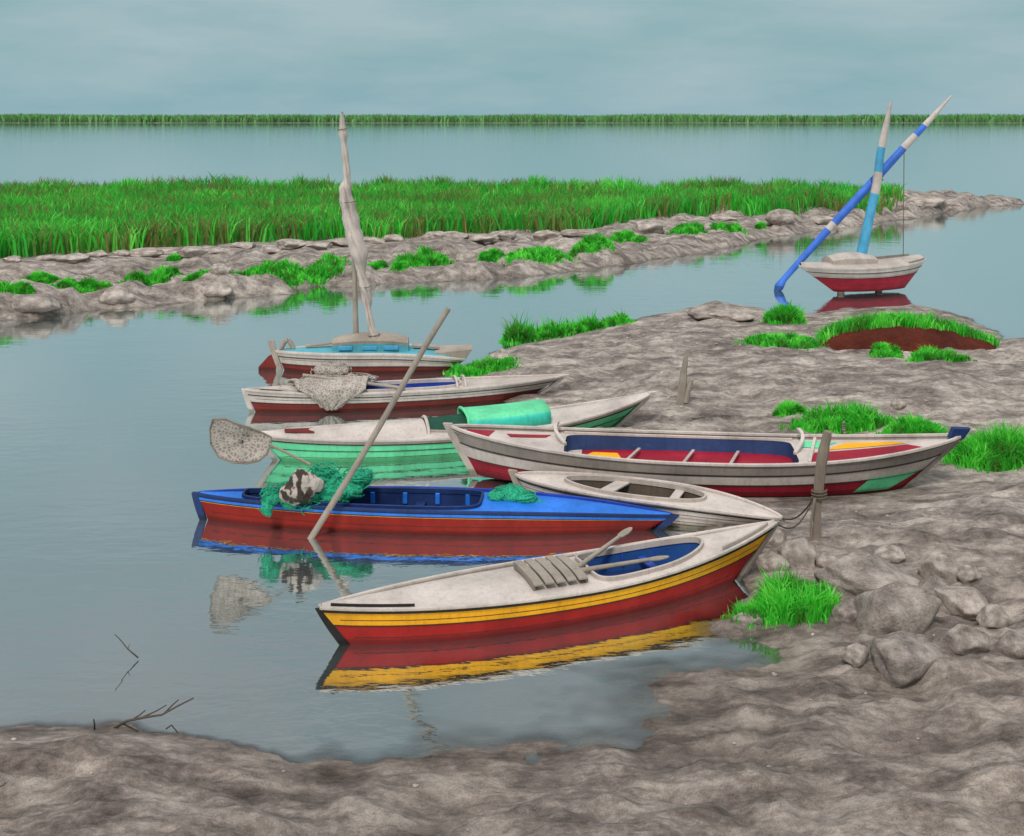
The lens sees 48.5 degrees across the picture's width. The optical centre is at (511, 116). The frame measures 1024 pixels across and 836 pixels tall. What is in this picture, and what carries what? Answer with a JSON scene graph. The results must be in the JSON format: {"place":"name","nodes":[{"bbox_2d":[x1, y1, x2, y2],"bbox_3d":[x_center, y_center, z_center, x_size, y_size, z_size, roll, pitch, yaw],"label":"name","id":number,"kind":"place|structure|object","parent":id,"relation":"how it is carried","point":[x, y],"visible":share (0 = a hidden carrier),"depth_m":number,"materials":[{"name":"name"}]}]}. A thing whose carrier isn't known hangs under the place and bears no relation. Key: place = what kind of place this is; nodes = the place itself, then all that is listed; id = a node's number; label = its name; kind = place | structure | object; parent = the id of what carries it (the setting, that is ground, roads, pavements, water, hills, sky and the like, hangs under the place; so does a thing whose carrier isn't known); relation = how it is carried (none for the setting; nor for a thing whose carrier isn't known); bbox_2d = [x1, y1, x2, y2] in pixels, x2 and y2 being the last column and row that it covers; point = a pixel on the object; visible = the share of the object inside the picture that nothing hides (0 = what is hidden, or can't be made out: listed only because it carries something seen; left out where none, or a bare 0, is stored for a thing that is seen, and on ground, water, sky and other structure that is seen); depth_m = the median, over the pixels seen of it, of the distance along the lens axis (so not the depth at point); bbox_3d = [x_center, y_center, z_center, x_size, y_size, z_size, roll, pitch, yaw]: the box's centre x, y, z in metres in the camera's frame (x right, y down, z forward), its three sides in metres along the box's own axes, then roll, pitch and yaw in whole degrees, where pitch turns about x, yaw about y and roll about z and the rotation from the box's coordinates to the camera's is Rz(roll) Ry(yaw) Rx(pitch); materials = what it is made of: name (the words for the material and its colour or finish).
{"place":"outdoors","nodes":[
{"label":"outdoors","id":0,"kind":"place"},
{"bbox_2d":[0,123,1023,758],"bbox_3d":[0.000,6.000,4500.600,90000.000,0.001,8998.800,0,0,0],"label":"water","id":1,"kind":"structure","parent":0,"point":[110,461],"depth_m":21.37,"materials":[{"name":"liquid"}]},
{"bbox_2d":[258,112,471,373],"bbox_3d":[-3.467,3.039,26.989,5.042,6.289,1.310,0,0,-3],"label":"sailing boat","id":2,"kind":"object","parent":1,"relation":"on","point":[373,350],"visible":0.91,"depth_m":26.70,"materials":[{"name":"white paint"}]},
{"bbox_2d":[308,307,450,538],"bbox_3d":[-2.041,4.625,16.183,2.344,3.824,0.096,0,0,0],"label":"wooden pole","id":3,"kind":"object","parent":1,"relation":"in","point":[370,441],"visible":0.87,"depth_m":16.14,"materials":[{"name":"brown wood"}]},
{"bbox_2d":[241,374,568,412],"bbox_3d":[-2.123,5.817,23.717,6.845,0.733,1.050,0,0,-12],"label":"wooden boat","id":4,"kind":"object","parent":1,"relation":"on","point":[462,389],"visible":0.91,"depth_m":23.38,"materials":[{"name":"white paint"}]},
{"bbox_2d":[288,376,369,410],"bbox_3d":[-3.715,5.654,23.296,1.728,0.601,0.918,0,0,-12],"label":"fishing net","id":5,"kind":"object","parent":4,"relation":"on","point":[337,388],"visible":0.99,"depth_m":22.99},
{"bbox_2d":[300,360,378,381],"bbox_3d":[-3.609,5.374,23.778,1.646,0.482,0.845,0,0,0],"label":"fishing net","id":6,"kind":"object","parent":4,"relation":"on","point":[333,368],"visible":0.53,"depth_m":23.73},
{"bbox_2d":[302,373,398,388],"bbox_3d":[-3.253,5.450,23.345,2.109,0.313,0.070,0,0,3],"label":"wooden pole","id":7,"kind":"object","parent":4,"relation":"on","point":[368,383],"visible":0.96,"depth_m":23.32,"materials":[{"name":"grey wood"}]},
{"bbox_2d":[191,486,678,535],"bbox_3d":[-1.171,5.866,16.697,7.198,0.637,1.035,0,0,4],"label":"wooden boat","id":8,"kind":"object","parent":1,"relation":"on","point":[433,510],"visible":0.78,"depth_m":16.38,"materials":[{"name":"blue paint"}]},
{"bbox_2d":[258,462,374,516],"bbox_3d":[-2.863,5.472,16.691,1.681,0.695,0.704,0,0,-11],"label":"fishing net","id":9,"kind":"object","parent":8,"relation":"on","point":[359,482],"visible":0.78,"depth_m":16.55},
{"bbox_2d":[209,418,309,464],"bbox_3d":[-3.740,4.814,16.860,1.509,0.732,0.233,0,0,0],"label":"scoop net","id":10,"kind":"object","parent":9,"relation":"on","point":[232,442],"visible":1,"depth_m":16.88,"materials":[{"name":"beige fabric"}]},
{"bbox_2d":[279,469,324,505],"bbox_3d":[-3.032,5.335,16.398,0.649,0.513,0.362,0,0,0],"label":"net sack","id":11,"kind":"object","parent":9,"relation":"on","point":[302,486],"visible":1,"depth_m":16.29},
{"bbox_2d":[487,483,543,502],"bbox_3d":[0.094,5.568,16.731,0.919,0.300,0.505,0,0,0],"label":"fishing net","id":12,"kind":"object","parent":8,"relation":"on","point":[512,492],"visible":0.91,"depth_m":16.61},
{"bbox_2d":[262,391,656,461],"bbox_3d":[-0.864,5.705,20.666,7.451,0.957,1.380,0,0,-15],"label":"wooden boat","id":13,"kind":"object","parent":1,"relation":"on","point":[423,437],"visible":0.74,"depth_m":20.10,"materials":[{"name":"paint"}]},
{"bbox_2d":[315,519,780,645],"bbox_3d":[0.652,5.735,13.870,6.123,0.898,1.165,0,0,-21],"label":"wooden boat","id":14,"kind":"object","parent":1,"relation":"on","point":[531,594],"visible":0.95,"depth_m":13.46,"materials":[{"name":"yellow paint"}]},
{"bbox_2d":[575,527,632,567],"bbox_3d":[1.167,5.449,14.341,0.109,0.134,1.373,0,0,35],"label":"oar","id":15,"kind":"object","parent":14,"relation":"on","point":[596,553],"visible":1,"depth_m":14.31,"materials":[{"name":"grey wood"}]},
{"bbox_2d":[575,555,668,572],"bbox_3d":[1.367,5.497,13.987,1.325,0.087,0.109,0,0,-25],"label":"oar","id":16,"kind":"object","parent":14,"relation":"on","point":[615,565],"visible":1,"depth_m":13.95,"materials":[{"name":"grey wood"}]},
{"bbox_2d":[508,469,785,528],"bbox_3d":[1.951,5.885,17.188,4.316,0.599,1.045,0,0,22],"label":"rowing boat","id":17,"kind":"object","parent":1,"relation":"on","point":[695,506],"visible":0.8,"depth_m":17.03,"materials":[{"name":"white paint"}]},
{"bbox_2d":[774,96,951,294],"bbox_3d":[12.093,2.885,38.677,6.061,7.191,1.938,0,0,-9],"label":"sailing boat","id":18,"kind":"object","parent":1,"relation":"on","point":[860,270],"visible":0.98,"depth_m":38.57,"materials":[{"name":"white paint"}]},
{"bbox_2d":[0,122,1023,835],"bbox_3d":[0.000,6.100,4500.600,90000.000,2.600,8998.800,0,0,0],"label":"ground","id":19,"kind":"structure","parent":0,"point":[840,754],"depth_m":11.44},
{"bbox_2d":[2,255,20,262],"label":"boulder","id":20,"kind":"object","parent":19,"relation":"on","point":[13,259],"visible":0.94,"depth_m":43.00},
{"bbox_2d":[0,279,35,293],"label":"grass clump","id":21,"kind":"object","parent":19,"relation":"on","point":[22,287],"visible":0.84,"depth_m":34.85,"materials":[{"name":"green plant"}]},
{"bbox_2d":[9,294,61,312],"bbox_3d":[-14.473,5.654,34.279,1.835,0.610,1.266,0,0,11],"label":"boulder","id":22,"kind":"object","parent":19,"relation":"on","point":[41,303],"visible":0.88,"depth_m":33.81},
{"bbox_2d":[19,269,59,283],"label":"grass clump","id":23,"kind":"object","parent":19,"relation":"on","point":[41,276],"visible":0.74,"depth_m":36.80,"materials":[{"name":"green plant"}]},
{"bbox_2d":[52,252,90,263],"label":"boulder","id":24,"kind":"object","parent":19,"relation":"on","point":[74,258],"visible":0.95,"depth_m":41.79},
{"bbox_2d":[50,276,112,292],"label":"grass clump","id":25,"kind":"object","parent":19,"relation":"on","point":[86,285],"visible":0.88,"depth_m":36.90,"materials":[{"name":"green plant"}]},
{"bbox_2d":[99,286,134,304],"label":"boulder","id":26,"kind":"object","parent":19,"relation":"on","point":[115,295],"visible":0.94,"depth_m":35.62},
{"bbox_2d":[113,263,140,277],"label":"boulder","id":27,"kind":"object","parent":19,"relation":"on","point":[123,270],"visible":0.62,"depth_m":39.33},
{"bbox_2d":[129,247,164,256],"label":"boulder","id":28,"kind":"object","parent":19,"relation":"on","point":[148,252],"visible":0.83,"depth_m":44.70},
{"bbox_2d":[118,263,183,285],"bbox_3d":[-12.308,5.418,38.821,2.228,0.803,1.165,0,0,-23],"label":"grass clump","id":29,"kind":"object","parent":19,"relation":"on","point":[162,274],"visible":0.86,"depth_m":38.67,"materials":[{"name":"green plant"}]},
{"bbox_2d":[113,698,193,731],"bbox_3d":[-3.480,5.801,11.072,0.821,0.365,0.079,0,0,6],"label":"fallen branch","id":30,"kind":"object","parent":19,"relation":"on","point":[137,717],"visible":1,"depth_m":11.06,"materials":[{"name":"brown wood"}]},
{"bbox_2d":[158,247,179,254],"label":"boulder","id":31,"kind":"object","parent":19,"relation":"on","point":[168,250],"visible":0.43,"depth_m":46.43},
{"bbox_2d":[176,246,208,257],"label":"boulder","id":32,"kind":"object","parent":19,"relation":"on","point":[192,251],"visible":1,"depth_m":41.18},
{"bbox_2d":[180,269,207,280],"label":"grass clump","id":33,"kind":"object","parent":19,"relation":"on","point":[194,276],"visible":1,"depth_m":37.75,"materials":[{"name":"green plant"}]},
{"bbox_2d":[202,282,231,296],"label":"boulder","id":34,"kind":"object","parent":19,"relation":"on","point":[220,289],"visible":1,"depth_m":37.20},
{"bbox_2d":[203,246,231,253],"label":"boulder","id":35,"kind":"object","parent":19,"relation":"on","point":[213,249],"visible":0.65,"depth_m":45.47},
{"bbox_2d":[210,263,230,274],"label":"boulder","id":36,"kind":"object","parent":19,"relation":"on","point":[221,269],"visible":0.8,"depth_m":38.24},
{"bbox_2d":[230,242,255,248],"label":"boulder","id":37,"kind":"object","parent":19,"relation":"on","point":[245,245],"visible":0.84,"depth_m":47.41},
{"bbox_2d":[259,245,280,253],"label":"boulder","id":38,"kind":"object","parent":19,"relation":"on","point":[270,249],"visible":0.82,"depth_m":46.15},
{"bbox_2d":[200,252,351,288],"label":"grass clump","id":39,"kind":"object","parent":19,"relation":"on","point":[290,274],"visible":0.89,"depth_m":40.12,"materials":[{"name":"green plant"}]},
{"bbox_2d":[276,239,307,249],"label":"boulder","id":40,"kind":"object","parent":19,"relation":"on","point":[287,244],"visible":0.99,"depth_m":44.53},
{"bbox_2d":[306,241,332,249],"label":"boulder","id":41,"kind":"object","parent":19,"relation":"on","point":[319,245],"visible":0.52,"depth_m":48.10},
{"bbox_2d":[329,238,347,246],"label":"boulder","id":42,"kind":"object","parent":19,"relation":"on","point":[340,241],"visible":0.55,"depth_m":49.00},
{"bbox_2d":[364,237,385,243],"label":"boulder","id":43,"kind":"object","parent":19,"relation":"on","point":[373,240],"visible":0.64,"depth_m":49.81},
{"bbox_2d":[366,260,388,269],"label":"grass clump","id":44,"kind":"object","parent":19,"relation":"on","point":[376,265],"visible":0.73,"depth_m":42.23,"materials":[{"name":"green plant"}]},
{"bbox_2d":[382,234,403,241],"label":"boulder","id":45,"kind":"object","parent":19,"relation":"on","point":[391,237],"visible":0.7,"depth_m":50.91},
{"bbox_2d":[389,259,409,270],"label":"grass clump","id":46,"kind":"object","parent":19,"relation":"on","point":[403,264],"visible":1,"depth_m":41.60,"materials":[{"name":"green plant"}]},
{"bbox_2d":[389,244,455,266],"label":"grass clump","id":47,"kind":"object","parent":19,"relation":"on","point":[424,256],"visible":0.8,"depth_m":43.00,"materials":[{"name":"green plant"}]},
{"bbox_2d":[0,172,907,257],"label":"reed bed","id":48,"kind":"object","parent":19,"relation":"on","point":[43,218],"visible":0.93,"depth_m":59.95,"materials":[{"name":"green plant"}]},
{"bbox_2d":[441,231,468,239],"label":"boulder","id":49,"kind":"object","parent":19,"relation":"on","point":[453,235],"visible":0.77,"depth_m":47.17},
{"bbox_2d":[455,251,478,260],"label":"boulder","id":50,"kind":"object","parent":19,"relation":"on","point":[466,256],"visible":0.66,"depth_m":44.45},
{"bbox_2d":[468,233,495,242],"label":"boulder","id":51,"kind":"object","parent":19,"relation":"on","point":[482,237],"visible":0.84,"depth_m":47.35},
{"bbox_2d":[443,355,521,376],"bbox_3d":[-0.692,5.778,26.576,1.872,0.504,1.094,0,0,0],"label":"grass clump","id":52,"kind":"object","parent":19,"relation":"on","point":[476,368],"visible":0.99,"depth_m":26.31,"materials":[{"name":"green plant"}]},
{"bbox_2d":[476,247,504,261],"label":"grass clump","id":53,"kind":"object","parent":19,"relation":"on","point":[492,254],"visible":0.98,"depth_m":43.59,"materials":[{"name":"green plant"}]},
{"bbox_2d":[487,348,514,359],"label":"boulder","id":54,"kind":"object","parent":19,"relation":"on","point":[502,352],"visible":0.48,"depth_m":27.49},
{"bbox_2d":[497,231,516,239],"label":"boulder","id":55,"kind":"object","parent":19,"relation":"on","point":[504,235],"visible":0.96,"depth_m":47.82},
{"bbox_2d":[0,113,1023,122],"bbox_3d":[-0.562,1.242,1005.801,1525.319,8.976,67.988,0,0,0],"label":"reeds","id":56,"kind":"object","parent":19,"relation":"on","point":[496,118],"visible":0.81,"depth_m":978.01,"materials":[{"name":"green plant"}]},
{"bbox_2d":[0,334,1023,833],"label":"pebbles","id":57,"kind":"object","parent":19,"relation":"on","point":[582,776],"visible":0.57,"depth_m":12.96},
{"bbox_2d":[498,309,539,343],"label":"grass clump","id":58,"kind":"object","parent":19,"relation":"on","point":[516,332],"visible":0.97,"depth_m":30.05,"materials":[{"name":"green plant"}]},
{"bbox_2d":[496,245,579,266],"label":"grass clump","id":59,"kind":"object","parent":19,"relation":"on","point":[546,254],"visible":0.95,"depth_m":44.02,"materials":[{"name":"green plant"}]},
{"bbox_2d":[533,230,558,241],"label":"boulder","id":60,"kind":"object","parent":19,"relation":"on","point":[542,235],"visible":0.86,"depth_m":49.84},
{"bbox_2d":[527,312,575,339],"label":"grass clump","id":61,"kind":"object","parent":19,"relation":"on","point":[548,330],"visible":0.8,"depth_m":30.61,"materials":[{"name":"green plant"}]},
{"bbox_2d":[560,229,604,237],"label":"boulder","id":62,"kind":"object","parent":19,"relation":"on","point":[571,233],"visible":0.7,"depth_m":49.85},
{"bbox_2d":[568,307,607,334],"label":"grass clump","id":63,"kind":"object","parent":19,"relation":"on","point":[585,324],"visible":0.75,"depth_m":31.40,"materials":[{"name":"green plant"}]},
{"bbox_2d":[568,233,616,257],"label":"grass clump","id":64,"kind":"object","parent":19,"relation":"on","point":[590,243],"visible":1,"depth_m":46.24,"materials":[{"name":"green plant"}]},
{"bbox_2d":[600,308,636,327],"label":"grass clump","id":65,"kind":"object","parent":19,"relation":"on","point":[617,318],"visible":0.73,"depth_m":32.33,"materials":[{"name":"green plant"}]},
{"bbox_2d":[608,229,648,242],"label":"grass clump","id":66,"kind":"object","parent":19,"relation":"on","point":[624,236],"visible":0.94,"depth_m":50.37,"materials":[{"name":"green plant"}]},
{"bbox_2d":[632,219,663,233],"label":"boulder","id":67,"kind":"object","parent":19,"relation":"on","point":[648,226],"visible":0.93,"depth_m":53.11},
{"bbox_2d":[677,354,693,403],"bbox_3d":[3.462,5.453,22.906,0.356,1.333,0.238,0,0,27],"label":"driftwood stake","id":68,"kind":"object","parent":19,"relation":"on","point":[684,391],"visible":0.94,"depth_m":22.86,"materials":[{"name":"grey wood"}]},
{"bbox_2d":[666,221,707,234],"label":"grass clump","id":69,"kind":"object","parent":19,"relation":"on","point":[686,228],"visible":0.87,"depth_m":53.08,"materials":[{"name":"green plant"}]},
{"bbox_2d":[443,421,969,495],"bbox_3d":[3.058,5.460,18.482,8.452,1.034,1.810,0,0,6],"label":"wooden boat","id":70,"kind":"object","parent":19,"relation":"on","point":[755,464],"visible":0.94,"depth_m":18.28,"materials":[{"name":"grey paint"}]},
{"bbox_2d":[687,304,735,319],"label":"boulder","id":71,"kind":"object","parent":19,"relation":"on","point":[700,312],"visible":0.82,"depth_m":32.34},
{"bbox_2d":[709,214,736,221],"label":"boulder","id":72,"kind":"object","parent":19,"relation":"on","point":[718,218],"visible":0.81,"depth_m":57.63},
{"bbox_2d":[708,221,749,234],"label":"grass clump","id":73,"kind":"object","parent":19,"relation":"on","point":[732,227],"visible":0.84,"depth_m":54.71,"materials":[{"name":"green plant"}]},
{"bbox_2d":[708,311,753,321],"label":"boulder","id":74,"kind":"object","parent":19,"relation":"on","point":[735,316],"visible":0.93,"depth_m":31.92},
{"bbox_2d":[733,612,764,626],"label":"boulder","id":75,"kind":"object","parent":19,"relation":"on","point":[745,619],"visible":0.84,"depth_m":13.29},
{"bbox_2d":[756,550,790,571],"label":"boulder","id":76,"kind":"object","parent":19,"relation":"on","point":[766,560],"visible":0.77,"depth_m":14.68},
{"bbox_2d":[765,529,785,547],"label":"boulder","id":77,"kind":"object","parent":19,"relation":"on","point":[777,538],"visible":0.36,"depth_m":15.48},
{"bbox_2d":[765,209,794,225],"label":"boulder","id":78,"kind":"object","parent":19,"relation":"on","point":[779,217],"visible":0.94,"depth_m":58.34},
{"bbox_2d":[733,330,829,350],"bbox_3d":[6.755,5.582,28.478,2.453,0.476,1.494,0,0,0],"label":"grass clump","id":79,"kind":"object","parent":19,"relation":"on","point":[791,340],"visible":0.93,"depth_m":28.29,"materials":[{"name":"green plant"}]},
{"bbox_2d":[759,299,808,324],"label":"grass clump","id":80,"kind":"object","parent":19,"relation":"on","point":[786,314],"visible":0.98,"depth_m":31.58,"materials":[{"name":"green plant"}]},
{"bbox_2d":[720,555,848,630],"bbox_3d":[3.243,5.674,13.553,1.529,0.711,1.044,0,0,0],"label":"grass clump","id":81,"kind":"object","parent":19,"relation":"on","point":[790,598],"visible":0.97,"depth_m":13.34,"materials":[{"name":"green plant"}]},
{"bbox_2d":[771,400,807,416],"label":"grass clump","id":82,"kind":"object","parent":19,"relation":"on","point":[786,408],"visible":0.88,"depth_m":21.77,"materials":[{"name":"green plant"}]},
{"bbox_2d":[777,538,816,569],"bbox_3d":[3.721,5.749,14.853,0.475,0.521,0.323,0,0,-2],"label":"boulder","id":83,"kind":"object","parent":19,"relation":"on","point":[799,552],"visible":0.8,"depth_m":14.73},
{"bbox_2d":[807,216,833,224],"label":"boulder","id":84,"kind":"object","parent":19,"relation":"on","point":[824,220],"visible":0.56,"depth_m":60.90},
{"bbox_2d":[810,430,831,540],"bbox_3d":[4.193,5.192,15.517,0.317,1.808,0.230,0,0,0],"label":"mooring post","id":85,"kind":"object","parent":19,"relation":"on","point":[818,494],"visible":0.96,"depth_m":15.47,"materials":[{"name":"grey wood"}]},
{"bbox_2d":[815,552,838,567],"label":"boulder","id":86,"kind":"object","parent":19,"relation":"on","point":[822,559],"visible":0.65,"depth_m":14.78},
{"bbox_2d":[778,397,904,433],"bbox_3d":[6.124,5.529,21.120,2.391,0.730,1.299,0,0,0],"label":"grass clump","id":87,"kind":"object","parent":19,"relation":"on","point":[858,418],"visible":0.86,"depth_m":20.81,"materials":[{"name":"green plant"}]},
{"bbox_2d":[832,601,856,623],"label":"boulder","id":88,"kind":"object","parent":19,"relation":"on","point":[846,611],"visible":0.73,"depth_m":13.16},
{"bbox_2d":[841,642,868,667],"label":"boulder","id":89,"kind":"object","parent":19,"relation":"on","point":[855,655],"visible":0.96,"depth_m":12.15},
{"bbox_2d":[814,549,919,595],"bbox_3d":[4.456,5.704,14.230,1.119,0.440,1.084,0,0,-30],"label":"boulder","id":90,"kind":"object","parent":19,"relation":"on","point":[857,572],"visible":0.81,"depth_m":14.01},
{"bbox_2d":[866,341,903,358],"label":"grass clump","id":91,"kind":"object","parent":19,"relation":"on","point":[882,349],"visible":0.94,"depth_m":27.37,"materials":[{"name":"green plant"}]},
{"bbox_2d":[873,544,905,562],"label":"boulder","id":92,"kind":"object","parent":19,"relation":"on","point":[889,553],"visible":0.77,"depth_m":14.89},
{"bbox_2d":[854,580,941,635],"bbox_3d":[4.410,5.769,13.057,1.038,0.867,0.700,-8,-2,12],"label":"boulder","id":93,"kind":"object","parent":19,"relation":"on","point":[899,605],"visible":0.7,"depth_m":12.85,"materials":[{"name":"stone"}]},
{"bbox_2d":[889,399,906,409],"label":"boulder","id":94,"kind":"object","parent":19,"relation":"on","point":[898,404],"visible":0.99,"depth_m":22.21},
{"bbox_2d":[870,631,942,688],"bbox_3d":[4.215,5.835,12.164,0.813,0.528,0.706,6,-2,-17],"label":"boulder","id":95,"kind":"object","parent":19,"relation":"on","point":[902,659],"visible":0.87,"depth_m":11.94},
{"bbox_2d":[820,324,995,351],"bbox_3d":[9.984,5.672,28.759,5.054,0.857,2.534,0,0,0],"label":"soil mound","id":96,"kind":"object","parent":19,"relation":"on","point":[907,339],"visible":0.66,"depth_m":28.14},
{"bbox_2d":[814,309,1003,347],"bbox_3d":[10.013,5.485,29.272,4.740,1.250,1.786,0,0,0],"label":"grass clump","id":97,"kind":"object","parent":96,"relation":"on","point":[886,320],"visible":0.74,"depth_m":28.67,"materials":[{"name":"green plant"}]},
{"bbox_2d":[876,412,949,433],"bbox_3d":[7.105,5.553,20.174,1.497,0.629,0.858,0,0,0],"label":"grass clump","id":98,"kind":"object","parent":19,"relation":"on","point":[911,425],"visible":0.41,"depth_m":20.20,"materials":[{"name":"green plant"}]},
{"bbox_2d":[906,196,946,206],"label":"boulder","id":99,"kind":"object","parent":19,"relation":"on","point":[919,201],"visible":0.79,"depth_m":70.36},
{"bbox_2d":[918,576,948,595],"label":"boulder","id":100,"kind":"object","parent":19,"relation":"on","point":[931,583],"visible":0.3,"depth_m":13.75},
{"bbox_2d":[918,554,962,585],"bbox_3d":[5.429,5.760,14.289,0.625,0.472,0.436,22,0,0],"label":"boulder","id":101,"kind":"object","parent":19,"relation":"on","point":[947,569],"visible":0.59,"depth_m":14.16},
{"bbox_2d":[905,344,977,362],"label":"grass clump","id":102,"kind":"object","parent":19,"relation":"on","point":[924,353],"visible":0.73,"depth_m":26.35,"materials":[{"name":"green plant"}]},
{"bbox_2d":[934,586,987,620],"bbox_3d":[5.407,5.824,13.524,0.540,0.426,0.687,0,0,-34],"label":"boulder","id":103,"kind":"object","parent":19,"relation":"on","point":[967,603],"visible":0.66,"depth_m":13.41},
{"bbox_2d":[940,624,989,654],"bbox_3d":[5.000,5.792,12.577,0.516,0.349,0.351,4,0,-2],"label":"boulder","id":104,"kind":"object","parent":19,"relation":"on","point":[961,639],"visible":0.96,"depth_m":12.48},
{"bbox_2d":[956,565,981,583],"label":"boulder","id":105,"kind":"object","parent":19,"relation":"on","point":[967,574],"visible":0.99,"depth_m":14.05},
{"bbox_2d":[940,415,1023,472],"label":"grass clump","id":106,"kind":"object","parent":19,"relation":"on","point":[998,450],"visible":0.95,"depth_m":19.02,"materials":[{"name":"green plant"}]},
{"bbox_2d":[976,604,1011,628],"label":"boulder","id":107,"kind":"object","parent":19,"relation":"on","point":[990,616],"visible":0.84,"depth_m":12.95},
{"bbox_2d":[995,630,1023,658],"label":"boulder","id":108,"kind":"object","parent":19,"relation":"on","point":[1010,643],"visible":0.88,"depth_m":12.41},
{"bbox_2d":[0,0,1023,116],"label":"sky","id":109,"kind":"structure","parent":0,"point":[87,57],"materials":[{"name":"blue"}]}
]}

